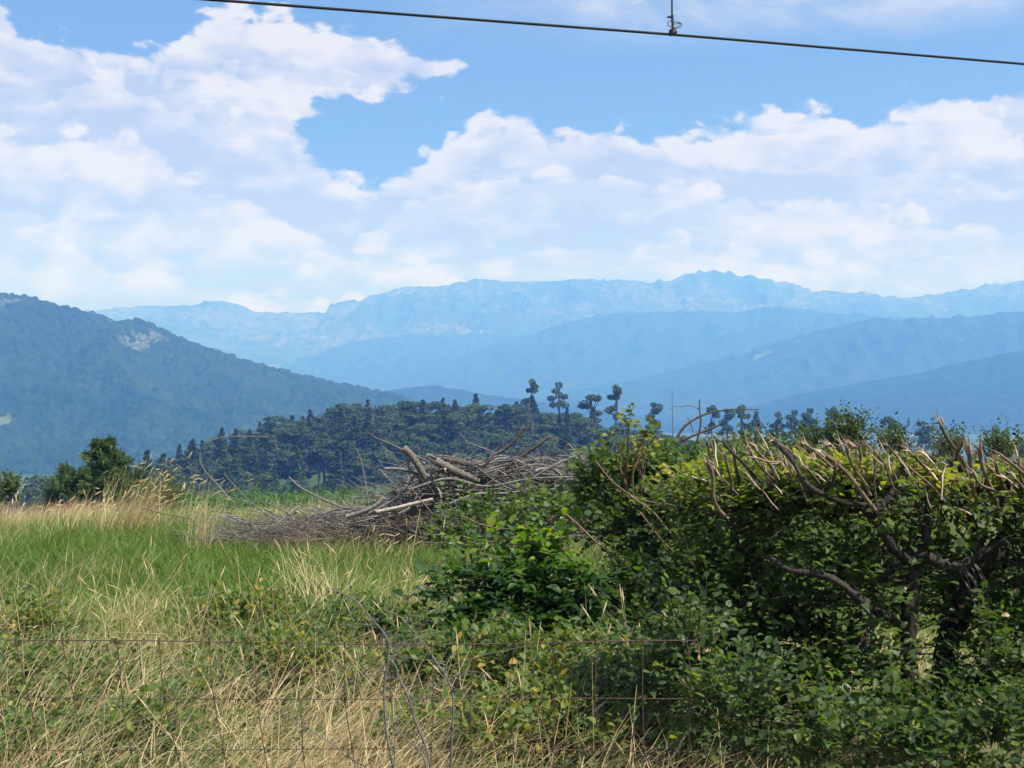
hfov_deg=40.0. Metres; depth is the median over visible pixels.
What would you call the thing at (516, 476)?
cut branch
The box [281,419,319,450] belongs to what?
woodland tree
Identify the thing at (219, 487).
cut branch
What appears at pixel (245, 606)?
bramble clump
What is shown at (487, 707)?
bramble clump
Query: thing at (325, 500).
cut branch
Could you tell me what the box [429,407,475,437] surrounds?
woodland tree
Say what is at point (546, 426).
woodland tree
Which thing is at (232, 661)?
bramble clump
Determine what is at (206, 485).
woodland tree
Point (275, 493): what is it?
corn plant
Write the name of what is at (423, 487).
cut branch
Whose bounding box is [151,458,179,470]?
woodland tree
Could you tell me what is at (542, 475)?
cut branch
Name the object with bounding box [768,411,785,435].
pine tree
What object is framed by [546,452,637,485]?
cut branch
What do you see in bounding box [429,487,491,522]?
cut branch
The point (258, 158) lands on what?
sky
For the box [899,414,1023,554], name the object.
green bush
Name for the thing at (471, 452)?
spruce tree
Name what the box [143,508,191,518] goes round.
cut branch
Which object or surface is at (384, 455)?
woodland tree
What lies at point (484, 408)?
woodland tree
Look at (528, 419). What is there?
woodland tree
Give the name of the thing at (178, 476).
woodland tree
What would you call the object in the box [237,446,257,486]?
pine tree
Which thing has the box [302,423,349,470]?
woodland tree
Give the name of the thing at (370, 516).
cut branch
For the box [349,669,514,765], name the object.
bramble clump
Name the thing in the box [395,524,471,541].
cut branch
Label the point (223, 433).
spruce tree
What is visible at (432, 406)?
woodland tree
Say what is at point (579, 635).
bramble clump
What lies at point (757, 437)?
green bush
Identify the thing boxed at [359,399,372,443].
spruce tree
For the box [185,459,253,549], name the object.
dry grass tussock
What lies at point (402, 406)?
woodland tree
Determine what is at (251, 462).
spruce tree
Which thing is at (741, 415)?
pine tree
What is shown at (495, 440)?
woodland tree
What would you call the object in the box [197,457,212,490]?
spruce tree
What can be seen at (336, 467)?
spruce tree
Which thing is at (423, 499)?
cut branch
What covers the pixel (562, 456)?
cut branch
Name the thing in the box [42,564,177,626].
dry grass tussock
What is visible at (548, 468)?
cut branch
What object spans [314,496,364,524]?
cut branch
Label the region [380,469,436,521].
cut branch
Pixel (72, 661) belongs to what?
bramble clump
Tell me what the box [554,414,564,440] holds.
spruce tree
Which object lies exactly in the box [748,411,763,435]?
pine tree
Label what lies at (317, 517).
cut branch
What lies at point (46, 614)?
bramble clump
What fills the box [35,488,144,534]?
dry grass tussock
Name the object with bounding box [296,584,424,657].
bramble clump
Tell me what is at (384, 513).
cut branch
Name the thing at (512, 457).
cut branch
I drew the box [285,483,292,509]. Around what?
corn plant
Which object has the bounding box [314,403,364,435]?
woodland tree
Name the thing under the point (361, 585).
dry grass tussock
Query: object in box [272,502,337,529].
cut branch
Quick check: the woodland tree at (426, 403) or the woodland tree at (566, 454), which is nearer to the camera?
the woodland tree at (566, 454)
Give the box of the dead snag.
[669,394,672,435]
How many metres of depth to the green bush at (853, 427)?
11.45 m
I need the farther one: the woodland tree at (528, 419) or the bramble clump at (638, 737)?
the woodland tree at (528, 419)
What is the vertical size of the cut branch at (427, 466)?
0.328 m
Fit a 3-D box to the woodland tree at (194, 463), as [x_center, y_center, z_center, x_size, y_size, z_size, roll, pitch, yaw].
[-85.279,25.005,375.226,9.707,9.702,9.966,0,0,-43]
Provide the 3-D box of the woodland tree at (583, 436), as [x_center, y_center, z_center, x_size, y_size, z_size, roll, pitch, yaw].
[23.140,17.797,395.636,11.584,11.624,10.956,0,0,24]
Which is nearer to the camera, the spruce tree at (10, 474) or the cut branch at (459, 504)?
the cut branch at (459, 504)
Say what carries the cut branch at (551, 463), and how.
in the brushwood
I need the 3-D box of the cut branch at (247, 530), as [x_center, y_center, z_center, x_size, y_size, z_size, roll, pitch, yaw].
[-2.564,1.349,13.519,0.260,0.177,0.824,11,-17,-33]
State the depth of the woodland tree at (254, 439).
419.71 m
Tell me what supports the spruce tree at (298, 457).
on the ground at (974, 438)
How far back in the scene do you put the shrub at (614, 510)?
8.42 m
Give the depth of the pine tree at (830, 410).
434.02 m
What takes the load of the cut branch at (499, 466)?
on the cut branch at (433, 493)
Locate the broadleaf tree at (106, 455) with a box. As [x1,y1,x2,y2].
[22,433,161,517]
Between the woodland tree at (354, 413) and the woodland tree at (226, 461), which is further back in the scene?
the woodland tree at (354, 413)
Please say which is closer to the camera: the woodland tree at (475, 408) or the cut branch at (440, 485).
the cut branch at (440, 485)
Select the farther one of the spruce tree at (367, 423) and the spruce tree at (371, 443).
the spruce tree at (367, 423)
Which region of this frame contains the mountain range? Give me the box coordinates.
[85,270,1023,368]
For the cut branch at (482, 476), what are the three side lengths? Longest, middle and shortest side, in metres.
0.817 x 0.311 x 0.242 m
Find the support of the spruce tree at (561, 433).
on the ground at (974, 438)
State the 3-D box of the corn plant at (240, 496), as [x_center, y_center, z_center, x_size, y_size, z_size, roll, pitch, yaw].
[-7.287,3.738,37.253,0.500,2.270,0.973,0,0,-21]
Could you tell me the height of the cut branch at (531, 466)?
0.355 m
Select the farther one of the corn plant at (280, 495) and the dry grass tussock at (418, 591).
the corn plant at (280, 495)
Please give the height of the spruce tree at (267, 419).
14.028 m
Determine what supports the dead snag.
on the ground at (974, 438)
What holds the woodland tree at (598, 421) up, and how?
on the ground at (974, 438)
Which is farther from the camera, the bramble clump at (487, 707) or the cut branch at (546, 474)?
the cut branch at (546, 474)
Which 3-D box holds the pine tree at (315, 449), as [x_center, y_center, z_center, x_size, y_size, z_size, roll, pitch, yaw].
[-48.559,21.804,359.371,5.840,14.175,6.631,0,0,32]
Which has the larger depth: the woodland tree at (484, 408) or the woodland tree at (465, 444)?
the woodland tree at (484, 408)
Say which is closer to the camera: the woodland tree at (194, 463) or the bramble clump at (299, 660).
the bramble clump at (299, 660)
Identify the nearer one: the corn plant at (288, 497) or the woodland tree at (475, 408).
the corn plant at (288, 497)
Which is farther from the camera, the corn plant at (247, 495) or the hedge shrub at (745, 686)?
the corn plant at (247, 495)
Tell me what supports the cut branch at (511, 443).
on the brushwood
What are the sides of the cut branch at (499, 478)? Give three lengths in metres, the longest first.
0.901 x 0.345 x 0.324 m
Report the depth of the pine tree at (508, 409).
400.72 m
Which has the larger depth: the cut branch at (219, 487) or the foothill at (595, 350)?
the foothill at (595, 350)
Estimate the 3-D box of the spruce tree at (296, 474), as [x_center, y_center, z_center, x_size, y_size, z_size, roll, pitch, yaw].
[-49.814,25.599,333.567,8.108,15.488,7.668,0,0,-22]
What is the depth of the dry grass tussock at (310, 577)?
9.67 m
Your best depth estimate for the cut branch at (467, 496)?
12.79 m
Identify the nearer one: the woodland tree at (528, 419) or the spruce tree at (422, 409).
the spruce tree at (422, 409)
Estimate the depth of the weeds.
6.80 m
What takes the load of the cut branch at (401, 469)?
on the cut branch at (440, 485)
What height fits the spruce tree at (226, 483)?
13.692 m
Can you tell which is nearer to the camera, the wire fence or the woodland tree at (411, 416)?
the wire fence
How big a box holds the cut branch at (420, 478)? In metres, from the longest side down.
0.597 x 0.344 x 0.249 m
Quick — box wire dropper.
[667,0,681,35]
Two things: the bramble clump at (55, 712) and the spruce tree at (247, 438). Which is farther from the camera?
the spruce tree at (247, 438)
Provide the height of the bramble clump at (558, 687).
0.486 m
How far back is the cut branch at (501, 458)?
13.59 m
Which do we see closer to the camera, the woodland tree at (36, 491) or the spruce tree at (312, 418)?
the woodland tree at (36, 491)
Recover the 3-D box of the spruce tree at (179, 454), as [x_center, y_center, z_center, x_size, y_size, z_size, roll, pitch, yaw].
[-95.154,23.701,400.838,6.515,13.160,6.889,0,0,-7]
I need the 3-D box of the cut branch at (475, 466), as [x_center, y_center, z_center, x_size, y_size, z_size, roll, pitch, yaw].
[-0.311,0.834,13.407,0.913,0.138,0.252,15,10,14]
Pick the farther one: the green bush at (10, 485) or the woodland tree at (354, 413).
the woodland tree at (354, 413)
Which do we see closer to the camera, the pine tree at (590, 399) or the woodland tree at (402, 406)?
the woodland tree at (402, 406)
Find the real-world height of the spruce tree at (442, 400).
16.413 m
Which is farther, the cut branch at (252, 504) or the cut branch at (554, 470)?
the cut branch at (554, 470)
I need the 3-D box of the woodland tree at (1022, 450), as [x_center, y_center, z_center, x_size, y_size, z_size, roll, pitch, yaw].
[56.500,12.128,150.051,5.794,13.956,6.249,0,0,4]
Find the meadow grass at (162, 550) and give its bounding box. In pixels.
[0,502,982,767]
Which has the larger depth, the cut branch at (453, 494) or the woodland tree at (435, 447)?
the woodland tree at (435, 447)
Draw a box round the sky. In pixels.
[0,0,1023,312]
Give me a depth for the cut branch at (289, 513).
13.45 m
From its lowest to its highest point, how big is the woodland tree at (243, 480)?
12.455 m
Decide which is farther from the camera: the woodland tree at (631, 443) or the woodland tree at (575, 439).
the woodland tree at (575, 439)
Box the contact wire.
[202,0,1023,64]
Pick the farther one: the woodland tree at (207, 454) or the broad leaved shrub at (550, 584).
the woodland tree at (207, 454)
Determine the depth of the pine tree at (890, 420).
429.30 m
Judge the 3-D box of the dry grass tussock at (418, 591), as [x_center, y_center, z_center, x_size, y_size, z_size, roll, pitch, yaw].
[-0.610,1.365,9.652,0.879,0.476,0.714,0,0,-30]
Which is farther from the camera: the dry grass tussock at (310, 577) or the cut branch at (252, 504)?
the cut branch at (252, 504)
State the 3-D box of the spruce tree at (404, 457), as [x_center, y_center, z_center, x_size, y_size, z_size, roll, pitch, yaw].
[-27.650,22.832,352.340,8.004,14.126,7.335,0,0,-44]
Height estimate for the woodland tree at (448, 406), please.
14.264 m
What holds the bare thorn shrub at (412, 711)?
on the ground at (974, 438)
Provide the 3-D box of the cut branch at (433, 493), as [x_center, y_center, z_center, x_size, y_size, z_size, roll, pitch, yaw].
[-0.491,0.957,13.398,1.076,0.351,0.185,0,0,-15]
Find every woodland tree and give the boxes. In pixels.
[7,474,49,511]
[19,478,59,516]
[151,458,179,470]
[162,464,193,497]
[180,448,211,467]
[181,460,202,472]
[191,459,225,476]
[192,473,222,496]
[197,437,227,458]
[210,457,247,482]
[227,434,245,463]
[231,429,260,452]
[231,472,281,497]
[251,449,292,481]
[256,416,296,444]
[257,429,296,476]
[276,420,306,446]
[276,449,317,479]
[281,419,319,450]
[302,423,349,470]
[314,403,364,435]
[315,407,348,433]
[324,440,375,478]
[345,411,361,447]
[347,403,377,446]
[347,448,398,488]
[353,405,399,430]
[361,421,422,471]
[373,469,413,488]
[375,400,419,422]
[375,437,416,466]
[377,413,408,440]
[380,412,418,454]
[398,435,440,461]
[403,425,440,460]
[406,401,433,424]
[406,413,455,441]
[407,401,448,425]
[415,448,453,467]
[427,443,462,458]
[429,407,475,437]
[435,412,480,452]
[444,404,461,416]
[446,441,484,458]
[451,430,488,453]
[453,453,485,469]
[457,404,493,436]
[464,435,513,463]
[471,403,502,429]
[474,448,508,459]
[483,431,522,455]
[485,407,524,436]
[497,447,534,458]
[501,404,541,431]
[509,412,558,442]
[515,439,565,462]
[516,433,560,454]
[526,441,564,461]
[538,412,578,441]
[545,448,588,463]
[557,412,582,428]
[571,417,602,448]
[575,418,602,438]
[576,427,609,448]
[604,422,643,448]
[606,435,626,458]
[629,435,645,450]
[638,430,668,447]
[662,438,695,457]
[664,435,691,447]
[667,436,696,451]
[980,440,1023,517]
[1018,439,1023,497]
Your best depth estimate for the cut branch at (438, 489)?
13.32 m
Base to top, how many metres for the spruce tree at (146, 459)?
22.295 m
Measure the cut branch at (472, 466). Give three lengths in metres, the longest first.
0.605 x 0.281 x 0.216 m
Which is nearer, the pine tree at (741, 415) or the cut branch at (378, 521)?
the cut branch at (378, 521)
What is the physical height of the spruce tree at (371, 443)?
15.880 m
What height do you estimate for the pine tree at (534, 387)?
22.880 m
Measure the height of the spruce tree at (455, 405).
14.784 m
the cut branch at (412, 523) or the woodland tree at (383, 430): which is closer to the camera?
the cut branch at (412, 523)
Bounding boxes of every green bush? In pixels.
[0,468,32,511]
[132,473,195,511]
[690,418,821,466]
[788,399,936,551]
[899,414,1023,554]
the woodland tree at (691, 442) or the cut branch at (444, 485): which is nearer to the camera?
the cut branch at (444, 485)
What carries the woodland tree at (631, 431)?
on the ground at (974, 438)
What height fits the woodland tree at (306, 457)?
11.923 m
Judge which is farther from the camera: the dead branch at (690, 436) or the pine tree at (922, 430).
the pine tree at (922, 430)
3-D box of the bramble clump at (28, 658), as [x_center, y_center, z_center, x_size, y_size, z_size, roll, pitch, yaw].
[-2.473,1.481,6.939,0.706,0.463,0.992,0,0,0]
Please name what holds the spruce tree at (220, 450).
on the ground at (974, 438)
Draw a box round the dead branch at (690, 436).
[657,399,758,450]
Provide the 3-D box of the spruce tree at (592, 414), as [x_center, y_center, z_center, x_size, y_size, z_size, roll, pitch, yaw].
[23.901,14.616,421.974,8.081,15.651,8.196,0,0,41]
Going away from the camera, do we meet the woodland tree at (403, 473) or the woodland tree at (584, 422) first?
the woodland tree at (403, 473)
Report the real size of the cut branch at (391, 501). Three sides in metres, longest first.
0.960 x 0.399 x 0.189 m
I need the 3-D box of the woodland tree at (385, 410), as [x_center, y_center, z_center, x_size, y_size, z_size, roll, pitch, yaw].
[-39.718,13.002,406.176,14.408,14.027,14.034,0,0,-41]
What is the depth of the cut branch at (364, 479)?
13.19 m
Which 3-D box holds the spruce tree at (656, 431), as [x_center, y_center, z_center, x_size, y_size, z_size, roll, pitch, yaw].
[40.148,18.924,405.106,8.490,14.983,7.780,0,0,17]
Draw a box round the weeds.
[0,583,807,767]
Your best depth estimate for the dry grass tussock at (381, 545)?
12.74 m
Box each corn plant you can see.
[175,484,199,508]
[209,492,227,511]
[227,486,244,510]
[228,484,252,510]
[230,483,244,511]
[231,490,251,510]
[240,485,258,507]
[249,482,261,512]
[253,486,278,511]
[267,483,286,507]
[273,490,279,511]
[282,485,302,506]
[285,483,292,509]
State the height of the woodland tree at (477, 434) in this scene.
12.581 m
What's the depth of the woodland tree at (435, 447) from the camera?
359.50 m
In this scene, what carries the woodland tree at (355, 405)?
on the ground at (974, 438)
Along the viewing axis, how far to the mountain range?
6954.33 m
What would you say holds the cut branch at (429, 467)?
in the brushwood
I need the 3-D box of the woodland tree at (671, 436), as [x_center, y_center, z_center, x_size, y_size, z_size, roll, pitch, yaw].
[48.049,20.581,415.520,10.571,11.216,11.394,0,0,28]
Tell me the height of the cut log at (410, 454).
0.508 m
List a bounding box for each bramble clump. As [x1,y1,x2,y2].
[0,583,74,646]
[0,631,84,711]
[0,639,173,746]
[0,674,109,767]
[48,672,221,767]
[175,610,305,717]
[186,578,304,646]
[227,617,374,697]
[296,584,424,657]
[317,633,418,720]
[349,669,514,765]
[375,608,531,705]
[420,627,603,767]
[462,608,626,693]
[483,643,663,767]
[559,609,704,744]
[588,669,735,767]
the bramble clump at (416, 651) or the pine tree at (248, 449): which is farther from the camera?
the pine tree at (248, 449)
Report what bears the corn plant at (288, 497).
on the ground at (974, 438)
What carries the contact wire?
hanging from the wire dropper
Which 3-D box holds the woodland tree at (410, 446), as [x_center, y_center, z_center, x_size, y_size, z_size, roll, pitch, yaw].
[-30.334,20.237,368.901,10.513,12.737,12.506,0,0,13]
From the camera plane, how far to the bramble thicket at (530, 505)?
11.25 m
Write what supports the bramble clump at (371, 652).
on the ground at (974, 438)
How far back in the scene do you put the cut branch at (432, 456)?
13.46 m
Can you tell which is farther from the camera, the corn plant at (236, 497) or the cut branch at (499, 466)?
the corn plant at (236, 497)
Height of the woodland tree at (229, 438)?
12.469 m
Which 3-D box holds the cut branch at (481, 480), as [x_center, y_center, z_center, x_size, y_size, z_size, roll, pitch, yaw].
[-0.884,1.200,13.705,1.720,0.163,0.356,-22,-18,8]
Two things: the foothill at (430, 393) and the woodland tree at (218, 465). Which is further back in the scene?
the foothill at (430, 393)
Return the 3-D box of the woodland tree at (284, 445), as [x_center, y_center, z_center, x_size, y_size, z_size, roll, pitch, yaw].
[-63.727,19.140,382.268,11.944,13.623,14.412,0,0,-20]
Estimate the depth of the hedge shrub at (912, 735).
5.19 m
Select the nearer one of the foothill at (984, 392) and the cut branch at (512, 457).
the cut branch at (512, 457)
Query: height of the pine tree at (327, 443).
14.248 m
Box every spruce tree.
[1,471,20,514]
[136,449,154,501]
[154,453,167,491]
[171,444,184,466]
[181,457,196,490]
[185,438,201,473]
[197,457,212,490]
[208,427,232,466]
[209,434,228,472]
[221,467,232,498]
[227,428,241,463]
[228,454,243,489]
[239,429,258,466]
[239,437,257,472]
[255,422,261,458]
[256,421,274,462]
[256,446,272,485]
[257,416,275,447]
[266,464,284,495]
[284,446,308,491]
[290,459,308,495]
[299,409,326,452]
[300,415,317,461]
[320,449,347,498]
[330,408,350,450]
[340,441,358,492]
[347,416,364,461]
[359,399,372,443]
[361,412,377,452]
[364,425,381,482]
[397,454,412,483]
[416,399,435,447]
[434,398,448,443]
[436,415,451,450]
[450,399,459,438]
[467,450,473,460]
[472,393,485,424]
[473,408,488,439]
[524,396,540,449]
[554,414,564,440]
[557,424,564,446]
[559,424,576,461]
[562,407,576,446]
[587,407,600,448]
[647,426,659,442]
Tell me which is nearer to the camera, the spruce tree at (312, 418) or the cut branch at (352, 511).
the cut branch at (352, 511)
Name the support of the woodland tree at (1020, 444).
on the ground at (974, 438)
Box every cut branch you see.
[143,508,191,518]
[189,474,276,519]
[199,436,267,497]
[220,472,268,529]
[228,515,298,544]
[231,510,257,534]
[242,506,298,549]
[263,507,294,522]
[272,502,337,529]
[289,477,340,507]
[290,516,340,522]
[294,507,360,537]
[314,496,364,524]
[327,498,402,520]
[335,510,420,535]
[337,497,400,530]
[344,486,408,518]
[346,513,402,539]
[349,472,420,539]
[353,470,497,526]
[353,500,398,518]
[354,483,442,531]
[357,449,368,502]
[358,498,501,533]
[364,489,440,544]
[369,449,456,512]
[376,460,504,523]
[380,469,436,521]
[383,467,481,496]
[394,475,446,542]
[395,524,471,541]
[396,458,420,490]
[397,451,441,514]
[397,471,459,505]
[397,488,459,521]
[399,463,442,497]
[401,474,449,496]
[402,461,444,490]
[403,454,478,489]
[403,474,515,502]
[409,476,575,490]
[416,476,551,508]
[419,458,451,475]
[427,451,474,475]
[427,453,480,489]
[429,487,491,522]
[430,468,445,479]
[431,457,530,481]
[436,455,524,486]
[438,495,505,510]
[444,456,496,474]
[447,440,529,488]
[448,485,540,504]
[453,464,479,494]
[460,454,487,474]
[470,455,535,474]
[470,459,549,489]
[477,457,571,473]
[477,462,524,487]
[479,469,564,476]
[481,427,525,463]
[481,464,561,493]
[486,436,583,477]
[493,463,561,486]
[512,458,573,487]
[512,478,575,490]
[517,449,559,473]
[522,458,555,484]
[527,450,563,464]
[531,453,587,483]
[533,451,582,476]
[534,457,584,473]
[538,442,566,490]
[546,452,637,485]
[556,455,585,460]
[568,443,588,463]
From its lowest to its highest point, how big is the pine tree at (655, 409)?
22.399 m
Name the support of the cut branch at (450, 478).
on the brushwood
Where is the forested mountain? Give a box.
[0,292,437,474]
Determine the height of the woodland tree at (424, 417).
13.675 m
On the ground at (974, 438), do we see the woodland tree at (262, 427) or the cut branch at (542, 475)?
the woodland tree at (262, 427)
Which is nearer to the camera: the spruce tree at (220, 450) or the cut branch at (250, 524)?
the cut branch at (250, 524)
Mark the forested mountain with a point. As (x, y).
(74, 381)
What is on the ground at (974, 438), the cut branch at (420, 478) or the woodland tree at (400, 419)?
the woodland tree at (400, 419)
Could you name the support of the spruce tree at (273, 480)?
on the ground at (974, 438)
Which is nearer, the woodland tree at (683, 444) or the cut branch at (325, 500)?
the cut branch at (325, 500)
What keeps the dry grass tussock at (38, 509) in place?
on the ground at (974, 438)
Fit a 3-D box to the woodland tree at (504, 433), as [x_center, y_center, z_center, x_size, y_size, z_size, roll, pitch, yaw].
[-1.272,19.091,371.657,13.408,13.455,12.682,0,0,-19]
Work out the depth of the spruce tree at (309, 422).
395.59 m
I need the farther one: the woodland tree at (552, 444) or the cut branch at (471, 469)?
the woodland tree at (552, 444)
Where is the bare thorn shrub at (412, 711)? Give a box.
[275,587,529,767]
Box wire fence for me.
[0,636,697,767]
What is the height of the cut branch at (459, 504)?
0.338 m
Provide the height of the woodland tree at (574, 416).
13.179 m
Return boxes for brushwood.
[166,433,656,555]
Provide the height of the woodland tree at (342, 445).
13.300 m
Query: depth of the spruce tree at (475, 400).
429.55 m
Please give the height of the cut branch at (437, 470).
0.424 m
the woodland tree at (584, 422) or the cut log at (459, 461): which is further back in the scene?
the woodland tree at (584, 422)
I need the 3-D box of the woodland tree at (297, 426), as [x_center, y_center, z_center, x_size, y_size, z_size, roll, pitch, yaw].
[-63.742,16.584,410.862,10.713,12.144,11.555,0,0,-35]
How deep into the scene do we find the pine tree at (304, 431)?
379.07 m
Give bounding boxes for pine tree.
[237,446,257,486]
[262,422,280,461]
[286,427,301,451]
[299,426,317,469]
[308,442,331,494]
[309,439,335,489]
[352,462,377,492]
[497,403,516,446]
[520,379,538,407]
[547,381,569,413]
[577,394,602,416]
[603,384,621,422]
[645,402,663,430]
[705,404,720,439]
[719,408,735,439]
[736,404,751,449]
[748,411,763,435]
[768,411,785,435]
[785,410,801,438]
[800,408,818,436]
[823,407,843,438]
[879,416,900,453]
[914,421,935,450]
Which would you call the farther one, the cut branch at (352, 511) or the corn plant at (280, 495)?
the corn plant at (280, 495)
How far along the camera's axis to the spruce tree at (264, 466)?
357.15 m
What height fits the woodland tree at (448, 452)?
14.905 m
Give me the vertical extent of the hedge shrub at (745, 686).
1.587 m
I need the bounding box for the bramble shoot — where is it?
[593,402,663,628]
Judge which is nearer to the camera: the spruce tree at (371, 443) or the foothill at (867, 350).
the spruce tree at (371, 443)
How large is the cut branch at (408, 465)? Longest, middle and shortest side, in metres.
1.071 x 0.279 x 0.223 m
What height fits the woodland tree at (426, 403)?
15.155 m
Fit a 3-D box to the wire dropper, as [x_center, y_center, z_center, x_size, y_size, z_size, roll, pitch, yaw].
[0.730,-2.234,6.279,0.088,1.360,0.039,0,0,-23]
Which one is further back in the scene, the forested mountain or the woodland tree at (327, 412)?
the forested mountain
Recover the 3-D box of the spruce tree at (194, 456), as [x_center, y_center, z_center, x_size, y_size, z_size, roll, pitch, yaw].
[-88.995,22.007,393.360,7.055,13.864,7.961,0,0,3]
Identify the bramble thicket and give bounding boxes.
[409,472,619,570]
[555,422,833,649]
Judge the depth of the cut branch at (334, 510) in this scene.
13.86 m
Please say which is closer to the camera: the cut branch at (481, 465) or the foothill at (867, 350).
the cut branch at (481, 465)
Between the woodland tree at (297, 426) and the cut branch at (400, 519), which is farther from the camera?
the woodland tree at (297, 426)
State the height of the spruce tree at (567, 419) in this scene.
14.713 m
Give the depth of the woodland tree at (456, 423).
386.81 m
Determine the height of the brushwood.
1.462 m
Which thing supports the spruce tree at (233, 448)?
on the ground at (974, 438)
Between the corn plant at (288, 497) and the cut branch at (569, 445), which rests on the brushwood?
the cut branch at (569, 445)
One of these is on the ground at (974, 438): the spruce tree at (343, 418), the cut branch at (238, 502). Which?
the spruce tree at (343, 418)
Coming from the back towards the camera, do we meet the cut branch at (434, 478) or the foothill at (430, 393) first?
the foothill at (430, 393)
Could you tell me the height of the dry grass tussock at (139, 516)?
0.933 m
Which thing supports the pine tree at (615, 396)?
on the ground at (974, 438)
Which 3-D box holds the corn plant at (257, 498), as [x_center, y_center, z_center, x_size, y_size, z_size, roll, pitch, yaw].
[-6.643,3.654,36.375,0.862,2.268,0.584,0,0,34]
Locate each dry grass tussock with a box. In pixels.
[0,489,107,528]
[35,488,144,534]
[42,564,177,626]
[90,452,210,536]
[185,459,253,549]
[241,539,344,613]
[322,559,407,606]
[334,526,421,565]
[350,550,468,614]
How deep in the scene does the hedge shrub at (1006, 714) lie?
5.21 m
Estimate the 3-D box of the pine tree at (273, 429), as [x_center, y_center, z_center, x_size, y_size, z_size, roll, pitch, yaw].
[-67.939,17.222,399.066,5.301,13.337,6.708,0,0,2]
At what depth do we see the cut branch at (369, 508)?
12.99 m
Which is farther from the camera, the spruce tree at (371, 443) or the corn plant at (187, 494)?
the spruce tree at (371, 443)
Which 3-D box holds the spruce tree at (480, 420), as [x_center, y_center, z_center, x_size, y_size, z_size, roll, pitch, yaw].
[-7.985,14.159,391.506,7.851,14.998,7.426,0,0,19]
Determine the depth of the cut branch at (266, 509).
13.91 m
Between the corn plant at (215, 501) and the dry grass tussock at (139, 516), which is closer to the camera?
the dry grass tussock at (139, 516)
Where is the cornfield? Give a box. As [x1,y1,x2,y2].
[135,485,503,513]
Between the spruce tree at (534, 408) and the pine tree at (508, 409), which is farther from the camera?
the spruce tree at (534, 408)
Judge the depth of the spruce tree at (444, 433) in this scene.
385.15 m
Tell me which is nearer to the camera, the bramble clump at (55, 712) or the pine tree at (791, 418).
the bramble clump at (55, 712)
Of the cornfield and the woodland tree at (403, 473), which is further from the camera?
the woodland tree at (403, 473)
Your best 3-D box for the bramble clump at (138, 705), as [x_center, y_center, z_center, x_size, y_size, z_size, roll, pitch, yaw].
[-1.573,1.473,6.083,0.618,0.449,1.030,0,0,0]
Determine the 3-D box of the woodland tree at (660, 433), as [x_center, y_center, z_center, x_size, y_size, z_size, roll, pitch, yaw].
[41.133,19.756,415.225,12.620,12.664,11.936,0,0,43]
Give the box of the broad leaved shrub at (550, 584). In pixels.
[374,506,640,669]
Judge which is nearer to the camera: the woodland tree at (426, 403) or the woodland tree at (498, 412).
the woodland tree at (498, 412)
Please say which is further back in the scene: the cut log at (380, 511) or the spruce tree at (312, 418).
the spruce tree at (312, 418)
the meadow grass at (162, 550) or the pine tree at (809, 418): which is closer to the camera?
the meadow grass at (162, 550)
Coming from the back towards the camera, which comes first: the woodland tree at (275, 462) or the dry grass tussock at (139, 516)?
the woodland tree at (275, 462)
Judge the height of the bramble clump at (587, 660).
0.562 m
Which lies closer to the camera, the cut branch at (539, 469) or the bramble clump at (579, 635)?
the bramble clump at (579, 635)
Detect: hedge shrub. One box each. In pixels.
[593,426,887,767]
[731,427,1023,767]
[903,407,1023,767]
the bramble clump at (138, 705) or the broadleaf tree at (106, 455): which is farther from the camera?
the broadleaf tree at (106, 455)
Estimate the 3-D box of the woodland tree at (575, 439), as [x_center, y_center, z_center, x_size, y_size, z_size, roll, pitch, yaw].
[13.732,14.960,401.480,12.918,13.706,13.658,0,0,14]
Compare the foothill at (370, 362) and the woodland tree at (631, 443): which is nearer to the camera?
the woodland tree at (631, 443)
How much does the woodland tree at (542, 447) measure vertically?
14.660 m
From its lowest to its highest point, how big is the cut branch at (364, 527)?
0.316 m
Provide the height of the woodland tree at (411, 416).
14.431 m
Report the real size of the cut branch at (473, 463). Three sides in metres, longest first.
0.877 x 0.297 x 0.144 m
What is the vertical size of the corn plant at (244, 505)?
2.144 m
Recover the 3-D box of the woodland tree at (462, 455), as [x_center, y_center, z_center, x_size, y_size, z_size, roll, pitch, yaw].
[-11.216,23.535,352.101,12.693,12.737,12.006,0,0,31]
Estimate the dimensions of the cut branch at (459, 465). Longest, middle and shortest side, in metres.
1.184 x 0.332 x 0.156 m
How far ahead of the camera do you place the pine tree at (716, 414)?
429.46 m
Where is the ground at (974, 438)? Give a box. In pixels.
[0,432,1023,767]
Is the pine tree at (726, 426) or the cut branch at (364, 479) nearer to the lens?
the cut branch at (364, 479)
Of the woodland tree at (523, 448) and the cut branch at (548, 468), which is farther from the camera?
the woodland tree at (523, 448)
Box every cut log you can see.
[365,430,434,482]
[376,498,432,513]
[434,457,479,483]
[444,455,495,471]
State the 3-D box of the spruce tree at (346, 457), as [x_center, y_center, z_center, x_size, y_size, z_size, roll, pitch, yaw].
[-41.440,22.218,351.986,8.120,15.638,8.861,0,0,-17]
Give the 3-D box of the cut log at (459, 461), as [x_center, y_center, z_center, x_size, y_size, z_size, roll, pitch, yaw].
[-0.359,0.787,13.702,0.612,0.193,0.068,0,0,0]
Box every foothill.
[277,333,492,386]
[366,305,909,399]
[383,385,667,431]
[438,321,515,344]
[535,311,1023,419]
[658,351,1023,433]

